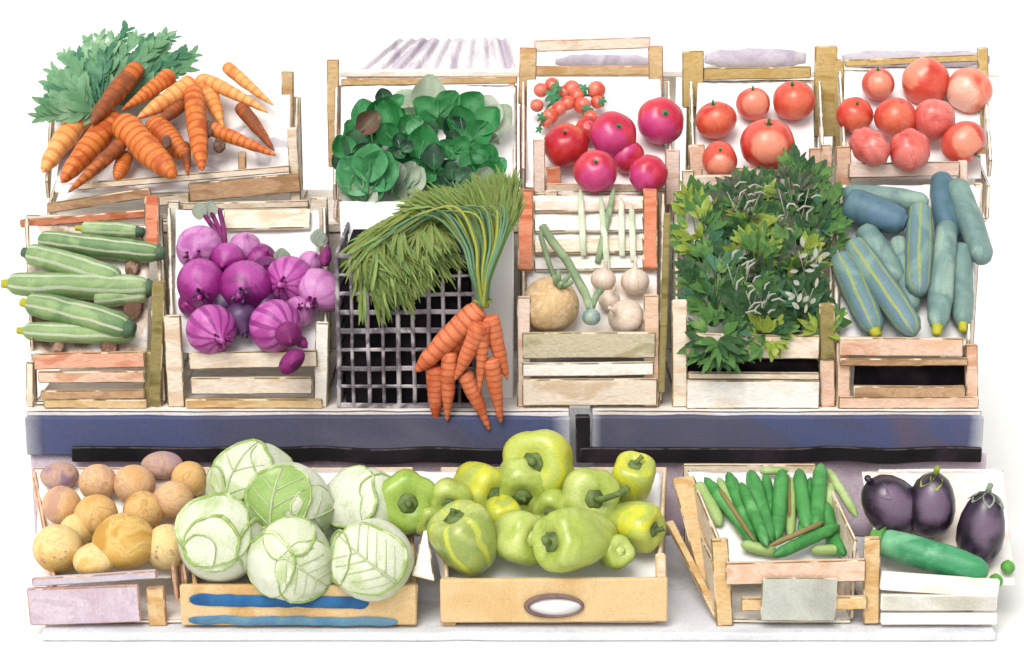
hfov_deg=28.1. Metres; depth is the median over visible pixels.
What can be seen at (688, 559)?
plank
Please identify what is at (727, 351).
herb bunch
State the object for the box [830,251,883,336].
blue marrow
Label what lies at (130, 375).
wooden crate
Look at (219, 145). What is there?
soil clod
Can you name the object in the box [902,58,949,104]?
tomato
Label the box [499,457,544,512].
pepper
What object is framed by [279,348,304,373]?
red onion
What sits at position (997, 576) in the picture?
lime
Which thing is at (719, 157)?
tomato
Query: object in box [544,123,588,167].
tomato
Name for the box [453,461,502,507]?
pepper
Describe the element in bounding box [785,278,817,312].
pale sprig
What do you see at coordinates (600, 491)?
pepper
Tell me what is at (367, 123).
leafy green
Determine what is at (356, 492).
cabbage
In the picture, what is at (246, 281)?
red onion
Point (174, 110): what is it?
carrot
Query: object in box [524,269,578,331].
celeriac
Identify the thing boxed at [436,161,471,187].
leafy green
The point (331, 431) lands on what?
display bench
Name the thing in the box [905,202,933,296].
blue marrow
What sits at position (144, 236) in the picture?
soil clod
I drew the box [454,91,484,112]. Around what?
leafy green
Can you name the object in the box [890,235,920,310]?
blue marrow
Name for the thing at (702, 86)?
wooden crate
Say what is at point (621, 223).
leek
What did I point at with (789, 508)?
twig
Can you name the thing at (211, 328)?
red onion
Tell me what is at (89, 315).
courgette
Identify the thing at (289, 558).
cabbage
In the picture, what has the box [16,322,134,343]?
courgette
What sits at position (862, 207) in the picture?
blue marrow
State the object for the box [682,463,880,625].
wooden crate
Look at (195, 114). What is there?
carrot
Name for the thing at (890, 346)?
wooden crate
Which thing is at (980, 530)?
aubergine
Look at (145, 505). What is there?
potato
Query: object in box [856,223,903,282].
blue marrow
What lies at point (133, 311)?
soil clod
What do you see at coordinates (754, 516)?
bean pod
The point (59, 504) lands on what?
potato
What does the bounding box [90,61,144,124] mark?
carrot
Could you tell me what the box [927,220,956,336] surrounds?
blue marrow
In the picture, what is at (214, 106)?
carrot
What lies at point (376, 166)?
leafy green
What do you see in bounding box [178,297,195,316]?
red onion
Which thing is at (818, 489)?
bean pod
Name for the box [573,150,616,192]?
tomato
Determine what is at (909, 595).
wooden crate
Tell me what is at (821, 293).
herb bunch
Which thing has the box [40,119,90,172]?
carrot
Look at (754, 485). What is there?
bean pod
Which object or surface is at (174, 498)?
potato
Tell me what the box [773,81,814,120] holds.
tomato
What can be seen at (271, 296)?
red onion
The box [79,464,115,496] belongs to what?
potato
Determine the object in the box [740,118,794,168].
tomato
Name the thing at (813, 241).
herb bunch
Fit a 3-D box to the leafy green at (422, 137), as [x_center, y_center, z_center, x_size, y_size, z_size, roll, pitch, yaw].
[-0.206,-0.384,4.385,0.130,0.134,0.056,0,15,0]
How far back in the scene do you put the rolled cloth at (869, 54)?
4.78 m
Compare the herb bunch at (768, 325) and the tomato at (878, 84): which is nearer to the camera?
the herb bunch at (768, 325)
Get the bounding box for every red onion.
[176,225,221,265]
[176,258,222,308]
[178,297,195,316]
[186,304,236,353]
[209,243,244,271]
[212,293,229,308]
[219,260,271,307]
[227,303,255,338]
[230,232,259,259]
[246,243,274,261]
[249,299,300,352]
[255,256,275,270]
[256,292,276,307]
[267,256,310,300]
[275,321,301,346]
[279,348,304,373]
[287,296,314,326]
[299,251,322,268]
[299,268,343,311]
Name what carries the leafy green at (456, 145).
in the wooden crate at (345, 96)
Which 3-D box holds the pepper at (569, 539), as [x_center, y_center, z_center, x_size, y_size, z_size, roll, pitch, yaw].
[0.111,0.364,3.657,0.203,0.118,0.120,0,0,-44]
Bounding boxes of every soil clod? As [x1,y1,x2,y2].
[52,342,64,351]
[100,342,117,351]
[123,302,143,320]
[125,261,139,274]
[141,228,148,240]
[161,135,171,149]
[207,120,213,137]
[213,138,225,152]
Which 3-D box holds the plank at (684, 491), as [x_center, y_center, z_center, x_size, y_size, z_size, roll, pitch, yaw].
[0.349,0.375,3.831,0.043,0.172,0.212,-3,15,-13]
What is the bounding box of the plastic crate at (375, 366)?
[333,201,513,407]
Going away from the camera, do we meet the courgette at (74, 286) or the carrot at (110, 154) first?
the courgette at (74, 286)
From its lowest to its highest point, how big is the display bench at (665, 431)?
0.260 m
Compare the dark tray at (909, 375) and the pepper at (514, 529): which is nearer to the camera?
the pepper at (514, 529)
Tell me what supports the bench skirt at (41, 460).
hanging from the display bench at (331, 431)
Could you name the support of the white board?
on the display bench at (331, 431)
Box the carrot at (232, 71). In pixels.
[222,62,272,104]
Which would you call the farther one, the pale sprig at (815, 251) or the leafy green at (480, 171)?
the leafy green at (480, 171)
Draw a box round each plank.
[666,520,715,618]
[672,475,710,581]
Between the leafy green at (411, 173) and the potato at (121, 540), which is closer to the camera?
the potato at (121, 540)
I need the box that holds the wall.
[0,0,1023,286]
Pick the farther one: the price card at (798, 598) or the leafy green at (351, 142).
the leafy green at (351, 142)
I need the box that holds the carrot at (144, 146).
[111,113,176,178]
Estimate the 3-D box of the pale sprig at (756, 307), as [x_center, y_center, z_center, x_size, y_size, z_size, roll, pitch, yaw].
[0.494,-0.072,4.000,0.083,0.052,0.068,0,15,0]
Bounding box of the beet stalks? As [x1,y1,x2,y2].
[192,201,227,242]
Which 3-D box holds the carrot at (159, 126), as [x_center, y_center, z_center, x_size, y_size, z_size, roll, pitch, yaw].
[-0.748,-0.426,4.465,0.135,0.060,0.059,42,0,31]
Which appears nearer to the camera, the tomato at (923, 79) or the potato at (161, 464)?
the potato at (161, 464)
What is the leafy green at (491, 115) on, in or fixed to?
in the wooden crate at (345, 96)
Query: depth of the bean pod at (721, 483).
3.87 m
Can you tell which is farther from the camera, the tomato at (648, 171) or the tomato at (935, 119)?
the tomato at (935, 119)
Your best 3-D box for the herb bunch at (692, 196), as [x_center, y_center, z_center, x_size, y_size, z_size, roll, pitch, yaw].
[0.383,-0.238,4.232,0.156,0.170,0.172,-4,16,-16]
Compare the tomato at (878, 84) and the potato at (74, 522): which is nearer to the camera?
the potato at (74, 522)
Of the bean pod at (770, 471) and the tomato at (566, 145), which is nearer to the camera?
the bean pod at (770, 471)
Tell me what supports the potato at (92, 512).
in the potato box
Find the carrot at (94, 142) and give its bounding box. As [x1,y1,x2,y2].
[60,110,119,182]
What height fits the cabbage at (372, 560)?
0.152 m
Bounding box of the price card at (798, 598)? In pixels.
[760,577,837,620]
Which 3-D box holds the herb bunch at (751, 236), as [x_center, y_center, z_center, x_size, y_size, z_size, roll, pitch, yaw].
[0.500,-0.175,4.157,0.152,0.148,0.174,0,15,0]
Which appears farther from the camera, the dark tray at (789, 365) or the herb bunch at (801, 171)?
the herb bunch at (801, 171)
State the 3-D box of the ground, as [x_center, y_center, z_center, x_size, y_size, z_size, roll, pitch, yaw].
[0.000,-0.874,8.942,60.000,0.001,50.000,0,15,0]
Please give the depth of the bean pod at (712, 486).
3.81 m
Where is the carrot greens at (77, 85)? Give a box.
[27,20,202,125]
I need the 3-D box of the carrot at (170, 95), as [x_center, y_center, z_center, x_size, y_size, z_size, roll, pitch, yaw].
[-0.763,-0.518,4.513,0.166,0.046,0.048,-38,0,-29]
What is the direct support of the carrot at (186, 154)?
in the wooden crate at (230, 173)
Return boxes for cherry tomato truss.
[530,77,606,133]
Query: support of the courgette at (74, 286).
in the wooden crate at (130, 375)
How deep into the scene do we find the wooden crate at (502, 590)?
3.65 m
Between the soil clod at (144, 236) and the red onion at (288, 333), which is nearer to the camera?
the red onion at (288, 333)
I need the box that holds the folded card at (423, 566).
[412,530,433,580]
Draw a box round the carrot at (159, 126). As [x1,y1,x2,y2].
[145,115,183,159]
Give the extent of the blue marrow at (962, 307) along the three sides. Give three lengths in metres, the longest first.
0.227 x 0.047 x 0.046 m
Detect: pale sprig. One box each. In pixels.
[727,181,770,210]
[727,249,760,289]
[745,282,785,314]
[777,184,822,232]
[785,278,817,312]
[790,236,829,272]
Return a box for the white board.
[481,230,513,397]
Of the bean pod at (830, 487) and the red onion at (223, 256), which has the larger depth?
the red onion at (223, 256)
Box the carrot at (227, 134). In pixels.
[211,122,275,155]
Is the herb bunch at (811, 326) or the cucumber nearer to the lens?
the cucumber
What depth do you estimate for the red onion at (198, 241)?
4.13 m
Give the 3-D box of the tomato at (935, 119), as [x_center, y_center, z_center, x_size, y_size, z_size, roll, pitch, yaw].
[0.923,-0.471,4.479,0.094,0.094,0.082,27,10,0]
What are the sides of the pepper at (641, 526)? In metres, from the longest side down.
0.114 x 0.096 x 0.093 m
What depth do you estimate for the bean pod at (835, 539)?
3.76 m
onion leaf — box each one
[273,248,290,258]
[310,229,327,246]
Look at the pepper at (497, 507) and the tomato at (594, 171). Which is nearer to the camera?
the pepper at (497, 507)
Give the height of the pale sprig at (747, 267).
0.068 m
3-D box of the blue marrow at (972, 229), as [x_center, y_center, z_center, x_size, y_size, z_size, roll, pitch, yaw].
[0.946,-0.235,4.229,0.055,0.055,0.222,-10,52,0]
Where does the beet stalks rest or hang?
on the red onion at (223, 256)
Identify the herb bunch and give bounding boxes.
[662,175,731,263]
[671,217,751,325]
[676,300,756,374]
[703,165,797,245]
[718,254,801,341]
[722,209,793,282]
[745,313,799,361]
[754,205,833,278]
[760,143,834,223]
[770,254,836,333]
[790,166,853,259]
[797,301,851,339]
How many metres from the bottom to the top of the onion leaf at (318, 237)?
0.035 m
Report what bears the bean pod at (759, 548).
in the wooden crate at (735, 573)
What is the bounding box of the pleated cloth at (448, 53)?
[347,37,514,78]
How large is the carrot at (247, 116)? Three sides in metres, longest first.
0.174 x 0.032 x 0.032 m
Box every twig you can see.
[718,488,754,540]
[769,522,823,545]
[787,474,791,517]
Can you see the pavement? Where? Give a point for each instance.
(690, 617)
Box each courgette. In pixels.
[1,272,152,299]
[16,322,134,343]
[19,293,136,338]
[20,244,121,276]
[38,231,166,262]
[75,221,144,238]
[93,293,146,306]
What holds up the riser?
on the display bench at (331, 431)
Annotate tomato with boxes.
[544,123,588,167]
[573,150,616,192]
[576,116,596,142]
[589,111,635,156]
[613,142,643,173]
[629,154,667,192]
[637,97,683,144]
[696,100,736,138]
[702,141,736,174]
[736,86,769,120]
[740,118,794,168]
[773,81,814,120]
[836,97,873,132]
[848,127,890,166]
[861,66,894,100]
[874,97,915,137]
[889,128,929,172]
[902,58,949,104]
[914,99,954,141]
[940,121,985,161]
[946,68,992,113]
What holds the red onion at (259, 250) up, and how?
in the wooden crate at (240, 372)
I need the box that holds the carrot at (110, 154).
[68,139,125,192]
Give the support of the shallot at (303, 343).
on the red onion at (267, 318)
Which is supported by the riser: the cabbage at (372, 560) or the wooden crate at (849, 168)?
the wooden crate at (849, 168)
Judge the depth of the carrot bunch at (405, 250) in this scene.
3.96 m
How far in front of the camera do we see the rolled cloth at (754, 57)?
4.77 m
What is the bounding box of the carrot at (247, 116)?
[235,102,274,151]
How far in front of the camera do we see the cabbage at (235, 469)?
3.76 m
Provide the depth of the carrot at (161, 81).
4.51 m
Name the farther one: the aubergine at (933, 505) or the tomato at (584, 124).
the tomato at (584, 124)
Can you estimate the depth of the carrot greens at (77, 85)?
4.58 m
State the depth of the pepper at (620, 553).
3.66 m
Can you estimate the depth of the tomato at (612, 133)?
4.40 m
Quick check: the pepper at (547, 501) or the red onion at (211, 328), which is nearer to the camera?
the pepper at (547, 501)
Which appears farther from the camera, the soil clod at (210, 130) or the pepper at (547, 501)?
the soil clod at (210, 130)
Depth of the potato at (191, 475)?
3.86 m
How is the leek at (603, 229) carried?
in the wooden crate at (578, 361)
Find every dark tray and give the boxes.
[687,358,817,373]
[854,366,964,386]
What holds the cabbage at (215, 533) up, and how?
in the wooden crate at (243, 601)
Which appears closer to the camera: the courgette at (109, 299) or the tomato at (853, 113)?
the courgette at (109, 299)
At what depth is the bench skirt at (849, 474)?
4.08 m
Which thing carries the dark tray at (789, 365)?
in the wooden crate at (693, 389)
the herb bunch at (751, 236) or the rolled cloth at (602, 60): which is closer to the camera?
the herb bunch at (751, 236)
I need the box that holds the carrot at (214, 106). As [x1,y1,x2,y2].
[195,73,223,124]
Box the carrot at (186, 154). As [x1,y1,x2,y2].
[181,141,190,175]
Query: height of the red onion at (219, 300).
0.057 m
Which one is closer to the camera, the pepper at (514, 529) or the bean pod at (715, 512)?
the pepper at (514, 529)
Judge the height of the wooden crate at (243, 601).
0.184 m
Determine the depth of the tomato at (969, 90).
4.55 m
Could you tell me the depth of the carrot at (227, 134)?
4.42 m
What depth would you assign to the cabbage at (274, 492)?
3.68 m
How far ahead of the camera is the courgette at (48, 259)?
4.13 m
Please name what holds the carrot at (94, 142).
in the wooden crate at (230, 173)
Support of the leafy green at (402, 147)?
in the wooden crate at (345, 96)
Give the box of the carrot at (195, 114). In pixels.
[184,84,207,170]
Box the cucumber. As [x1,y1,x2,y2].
[870,527,988,577]
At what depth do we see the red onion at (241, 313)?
4.04 m
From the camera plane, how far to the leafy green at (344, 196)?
4.33 m
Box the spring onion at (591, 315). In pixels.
[538,223,603,324]
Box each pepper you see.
[381,469,434,533]
[416,506,436,535]
[427,500,496,577]
[431,477,471,510]
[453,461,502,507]
[485,494,520,522]
[493,510,541,566]
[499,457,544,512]
[502,429,573,489]
[531,507,617,572]
[532,488,562,516]
[562,467,629,517]
[599,534,635,569]
[608,501,665,552]
[612,451,655,502]
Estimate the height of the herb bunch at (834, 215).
0.178 m
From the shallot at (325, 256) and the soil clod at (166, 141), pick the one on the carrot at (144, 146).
the soil clod at (166, 141)
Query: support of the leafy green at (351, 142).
in the wooden crate at (345, 96)
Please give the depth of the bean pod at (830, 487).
3.86 m
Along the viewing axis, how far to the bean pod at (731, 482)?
3.84 m
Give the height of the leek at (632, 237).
0.096 m
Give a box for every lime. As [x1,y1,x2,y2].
[989,573,1002,586]
[1000,559,1014,574]
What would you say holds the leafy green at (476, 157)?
in the wooden crate at (345, 96)
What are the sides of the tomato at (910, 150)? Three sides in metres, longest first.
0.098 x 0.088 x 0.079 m
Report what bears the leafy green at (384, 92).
in the wooden crate at (345, 96)
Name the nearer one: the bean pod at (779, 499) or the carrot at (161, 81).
the bean pod at (779, 499)
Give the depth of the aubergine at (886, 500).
3.75 m
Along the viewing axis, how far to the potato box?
3.65 m
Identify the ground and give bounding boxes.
[0,287,1023,670]
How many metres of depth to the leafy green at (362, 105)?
4.50 m
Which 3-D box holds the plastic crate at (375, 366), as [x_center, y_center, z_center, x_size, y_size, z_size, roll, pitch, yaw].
[-0.178,-0.070,4.192,0.370,0.352,0.356,0,15,0]
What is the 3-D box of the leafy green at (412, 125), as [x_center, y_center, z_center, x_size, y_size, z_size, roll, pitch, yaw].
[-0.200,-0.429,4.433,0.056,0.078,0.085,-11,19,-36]
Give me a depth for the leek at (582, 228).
4.24 m
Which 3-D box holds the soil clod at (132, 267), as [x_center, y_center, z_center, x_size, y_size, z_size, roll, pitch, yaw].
[-0.776,-0.138,4.187,0.031,0.024,0.054,0,52,0]
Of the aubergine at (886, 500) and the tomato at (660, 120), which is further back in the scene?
the tomato at (660, 120)
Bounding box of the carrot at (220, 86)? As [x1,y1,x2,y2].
[203,75,267,112]
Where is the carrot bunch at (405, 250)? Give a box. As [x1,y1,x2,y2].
[333,164,528,430]
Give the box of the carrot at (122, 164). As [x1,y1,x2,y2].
[113,151,132,179]
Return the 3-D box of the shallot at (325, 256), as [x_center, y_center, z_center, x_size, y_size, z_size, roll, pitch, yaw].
[-0.376,-0.163,4.140,0.026,0.026,0.059,4,52,0]
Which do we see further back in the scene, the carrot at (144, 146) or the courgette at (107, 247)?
the carrot at (144, 146)
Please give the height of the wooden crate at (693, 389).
0.464 m
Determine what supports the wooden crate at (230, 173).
on the riser
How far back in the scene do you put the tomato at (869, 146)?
4.35 m
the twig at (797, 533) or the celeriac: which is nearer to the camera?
the twig at (797, 533)
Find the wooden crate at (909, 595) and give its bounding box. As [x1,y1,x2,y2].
[855,469,1014,624]
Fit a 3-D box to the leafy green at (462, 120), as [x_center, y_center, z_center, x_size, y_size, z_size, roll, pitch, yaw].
[-0.096,-0.443,4.442,0.107,0.109,0.062,0,15,0]
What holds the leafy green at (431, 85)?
in the wooden crate at (345, 96)
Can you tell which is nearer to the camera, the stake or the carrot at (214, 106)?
the stake
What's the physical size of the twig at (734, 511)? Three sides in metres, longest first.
0.151 x 0.010 x 0.010 m
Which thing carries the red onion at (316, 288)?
in the wooden crate at (240, 372)
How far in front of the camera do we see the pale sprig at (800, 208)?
4.15 m
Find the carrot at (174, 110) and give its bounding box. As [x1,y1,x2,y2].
[147,100,184,130]
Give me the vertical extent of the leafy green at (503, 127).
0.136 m
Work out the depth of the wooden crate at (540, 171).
4.62 m
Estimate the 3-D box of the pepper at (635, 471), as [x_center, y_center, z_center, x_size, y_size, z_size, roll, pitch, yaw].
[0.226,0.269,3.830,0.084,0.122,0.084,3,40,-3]
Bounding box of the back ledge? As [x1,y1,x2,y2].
[339,64,999,356]
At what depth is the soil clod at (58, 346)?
4.05 m
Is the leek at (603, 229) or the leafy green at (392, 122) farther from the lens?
the leafy green at (392, 122)
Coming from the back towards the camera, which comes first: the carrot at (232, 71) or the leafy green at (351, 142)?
the carrot at (232, 71)
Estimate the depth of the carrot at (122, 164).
4.40 m
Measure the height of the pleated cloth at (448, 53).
0.091 m
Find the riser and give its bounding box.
[52,189,978,348]
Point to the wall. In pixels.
(262, 44)
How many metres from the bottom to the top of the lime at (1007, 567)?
0.030 m
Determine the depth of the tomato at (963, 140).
4.39 m
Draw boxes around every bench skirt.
[31,455,500,534]
[593,453,986,535]
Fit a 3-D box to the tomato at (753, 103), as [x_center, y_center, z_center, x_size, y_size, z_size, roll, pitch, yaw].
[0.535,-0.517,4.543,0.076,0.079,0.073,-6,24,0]
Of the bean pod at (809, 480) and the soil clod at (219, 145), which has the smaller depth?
the bean pod at (809, 480)
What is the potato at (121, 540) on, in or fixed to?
in the potato box
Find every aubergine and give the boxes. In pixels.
[861,474,912,532]
[912,465,955,538]
[955,482,1004,563]
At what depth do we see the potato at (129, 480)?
3.83 m
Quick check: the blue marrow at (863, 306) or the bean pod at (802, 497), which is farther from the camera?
the blue marrow at (863, 306)
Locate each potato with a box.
[32,524,82,572]
[40,462,78,488]
[42,486,80,524]
[61,514,91,545]
[73,542,113,573]
[74,494,117,535]
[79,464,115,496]
[92,513,152,568]
[114,465,155,501]
[123,491,163,527]
[141,451,182,478]
[149,524,181,569]
[154,481,193,517]
[171,461,206,496]
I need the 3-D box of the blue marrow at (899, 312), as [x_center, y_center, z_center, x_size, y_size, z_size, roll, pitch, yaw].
[0.743,-0.097,4.105,0.060,0.061,0.259,-28,55,0]
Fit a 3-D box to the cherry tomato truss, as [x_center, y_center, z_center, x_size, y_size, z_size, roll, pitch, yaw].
[0.125,-0.511,4.532,0.170,0.103,0.157,0,15,0]
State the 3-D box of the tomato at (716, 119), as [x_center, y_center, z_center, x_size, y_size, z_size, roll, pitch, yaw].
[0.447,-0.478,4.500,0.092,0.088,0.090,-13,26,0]
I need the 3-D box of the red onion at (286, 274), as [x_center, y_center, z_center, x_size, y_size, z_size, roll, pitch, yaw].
[-0.445,-0.110,4.110,0.095,0.100,0.102,-7,16,-24]
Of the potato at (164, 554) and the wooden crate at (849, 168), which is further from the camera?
the wooden crate at (849, 168)
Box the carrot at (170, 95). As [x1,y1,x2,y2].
[137,75,197,118]
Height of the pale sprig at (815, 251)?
0.062 m
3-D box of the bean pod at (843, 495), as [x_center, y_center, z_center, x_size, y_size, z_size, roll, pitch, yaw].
[0.624,0.297,3.870,0.018,0.018,0.137,-25,42,0]
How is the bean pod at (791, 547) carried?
in the wooden crate at (735, 573)
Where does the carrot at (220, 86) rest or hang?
in the wooden crate at (230, 173)
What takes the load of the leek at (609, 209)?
in the wooden crate at (578, 361)
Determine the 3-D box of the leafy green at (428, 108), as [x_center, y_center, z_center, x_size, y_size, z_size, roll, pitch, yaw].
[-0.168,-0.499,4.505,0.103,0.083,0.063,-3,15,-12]
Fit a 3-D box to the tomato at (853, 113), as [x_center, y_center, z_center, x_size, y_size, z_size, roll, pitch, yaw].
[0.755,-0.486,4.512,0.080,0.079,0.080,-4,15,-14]
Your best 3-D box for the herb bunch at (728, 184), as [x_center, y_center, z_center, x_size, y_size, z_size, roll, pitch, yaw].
[0.489,-0.263,4.241,0.187,0.148,0.181,13,20,39]
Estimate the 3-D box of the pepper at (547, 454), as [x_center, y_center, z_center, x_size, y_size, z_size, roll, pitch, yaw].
[0.056,0.244,3.850,0.127,0.130,0.165,-3,-8,18]
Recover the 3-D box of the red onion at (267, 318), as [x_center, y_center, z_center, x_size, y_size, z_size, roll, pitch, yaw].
[-0.462,-0.019,4.033,0.111,0.107,0.101,3,15,10]
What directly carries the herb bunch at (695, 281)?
in the wooden crate at (693, 389)
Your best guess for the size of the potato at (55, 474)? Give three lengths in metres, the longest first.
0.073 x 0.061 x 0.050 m
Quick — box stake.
[658,213,670,392]
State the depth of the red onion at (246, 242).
4.17 m
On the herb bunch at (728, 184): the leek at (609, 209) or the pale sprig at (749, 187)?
the pale sprig at (749, 187)
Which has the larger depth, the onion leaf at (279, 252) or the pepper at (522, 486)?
the onion leaf at (279, 252)
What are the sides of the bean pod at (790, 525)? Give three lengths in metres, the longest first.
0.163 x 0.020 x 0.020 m
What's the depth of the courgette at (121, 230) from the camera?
4.22 m
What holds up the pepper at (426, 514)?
in the wooden crate at (502, 590)
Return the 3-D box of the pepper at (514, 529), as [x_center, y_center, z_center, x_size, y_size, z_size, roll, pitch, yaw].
[0.012,0.365,3.697,0.102,0.102,0.122,0,0,-38]
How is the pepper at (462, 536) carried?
in the wooden crate at (502, 590)
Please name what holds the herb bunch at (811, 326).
in the wooden crate at (693, 389)
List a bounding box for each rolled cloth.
[555,54,647,65]
[704,48,805,66]
[842,50,989,67]
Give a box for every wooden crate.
[20,195,188,408]
[45,71,307,220]
[164,197,336,408]
[180,467,417,625]
[327,59,516,222]
[415,467,667,625]
[517,188,664,406]
[518,37,679,213]
[666,144,834,407]
[682,45,837,174]
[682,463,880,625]
[817,183,982,408]
[832,47,991,221]
[855,469,1014,624]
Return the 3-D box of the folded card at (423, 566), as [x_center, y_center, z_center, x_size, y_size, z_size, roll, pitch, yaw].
[-0.157,0.386,3.695,0.040,0.069,0.163,0,15,0]
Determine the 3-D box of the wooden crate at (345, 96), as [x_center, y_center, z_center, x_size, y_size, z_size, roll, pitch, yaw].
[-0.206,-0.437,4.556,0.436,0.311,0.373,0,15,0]
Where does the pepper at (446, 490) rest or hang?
in the wooden crate at (502, 590)
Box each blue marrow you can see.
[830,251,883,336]
[842,189,908,234]
[843,184,928,211]
[844,237,920,336]
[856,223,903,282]
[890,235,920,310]
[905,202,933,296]
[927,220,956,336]
[930,171,959,238]
[949,178,992,264]
[951,242,973,332]
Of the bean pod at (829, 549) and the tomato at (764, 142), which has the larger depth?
the tomato at (764, 142)
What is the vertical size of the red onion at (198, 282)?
0.108 m
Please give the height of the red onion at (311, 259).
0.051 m
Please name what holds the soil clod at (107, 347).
in the wooden crate at (130, 375)
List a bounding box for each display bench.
[25,349,569,463]
[575,349,983,463]
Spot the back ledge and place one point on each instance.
(671, 72)
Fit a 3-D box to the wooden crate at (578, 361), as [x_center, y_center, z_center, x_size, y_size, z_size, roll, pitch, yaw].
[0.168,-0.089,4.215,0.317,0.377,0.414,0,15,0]
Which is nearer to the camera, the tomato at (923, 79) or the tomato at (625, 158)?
the tomato at (625, 158)
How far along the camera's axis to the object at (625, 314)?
4.04 m
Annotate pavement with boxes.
[41,408,996,640]
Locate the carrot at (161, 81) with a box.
[121,69,175,110]
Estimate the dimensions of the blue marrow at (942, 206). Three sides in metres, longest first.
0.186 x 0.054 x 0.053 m
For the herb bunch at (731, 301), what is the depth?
4.05 m
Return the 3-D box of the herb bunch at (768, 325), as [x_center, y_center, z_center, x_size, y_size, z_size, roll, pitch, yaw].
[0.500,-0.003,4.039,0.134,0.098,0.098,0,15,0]
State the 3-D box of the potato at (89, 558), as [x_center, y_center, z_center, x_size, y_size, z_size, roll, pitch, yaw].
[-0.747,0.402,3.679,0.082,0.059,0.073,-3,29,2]
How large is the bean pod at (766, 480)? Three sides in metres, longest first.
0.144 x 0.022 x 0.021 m
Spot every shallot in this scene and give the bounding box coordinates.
[296,336,307,348]
[319,243,331,266]
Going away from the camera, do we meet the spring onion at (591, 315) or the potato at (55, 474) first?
the potato at (55, 474)
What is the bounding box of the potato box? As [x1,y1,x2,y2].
[27,467,188,625]
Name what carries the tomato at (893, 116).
in the wooden crate at (849, 168)
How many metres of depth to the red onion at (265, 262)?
4.13 m
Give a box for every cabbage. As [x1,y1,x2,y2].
[174,492,262,582]
[206,439,292,503]
[244,462,333,534]
[246,516,331,603]
[327,465,390,532]
[329,518,413,601]
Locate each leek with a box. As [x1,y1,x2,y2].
[578,189,585,256]
[595,187,614,262]
[599,196,609,269]
[618,197,624,256]
[629,204,635,261]
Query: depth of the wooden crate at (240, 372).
4.09 m
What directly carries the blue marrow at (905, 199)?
in the wooden crate at (890, 346)
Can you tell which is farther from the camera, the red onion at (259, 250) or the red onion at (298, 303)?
the red onion at (259, 250)
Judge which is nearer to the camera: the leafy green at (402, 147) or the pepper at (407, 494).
the pepper at (407, 494)
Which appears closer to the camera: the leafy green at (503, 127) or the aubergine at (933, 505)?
the aubergine at (933, 505)
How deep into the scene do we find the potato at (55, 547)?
3.67 m
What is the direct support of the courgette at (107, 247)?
in the wooden crate at (130, 375)
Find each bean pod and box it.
[694,481,723,526]
[704,477,757,541]
[717,477,741,536]
[725,472,756,537]
[738,482,768,545]
[741,540,776,556]
[746,470,774,541]
[759,467,788,474]
[761,474,772,509]
[771,468,788,539]
[773,524,839,557]
[785,477,795,534]
[793,468,811,527]
[797,477,811,536]
[810,463,826,529]
[811,544,836,554]
[822,501,846,556]
[826,482,834,507]
[827,469,857,516]
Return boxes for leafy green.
[331,129,372,169]
[335,143,398,201]
[338,167,379,201]
[343,96,407,147]
[356,110,380,136]
[375,88,404,106]
[375,100,421,145]
[379,161,425,201]
[386,124,445,182]
[392,134,412,158]
[395,74,445,131]
[406,119,438,134]
[413,90,460,121]
[421,143,456,188]
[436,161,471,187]
[439,129,469,160]
[443,105,491,154]
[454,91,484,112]
[455,166,496,185]
[458,142,506,181]
[474,106,500,135]
[484,94,512,144]

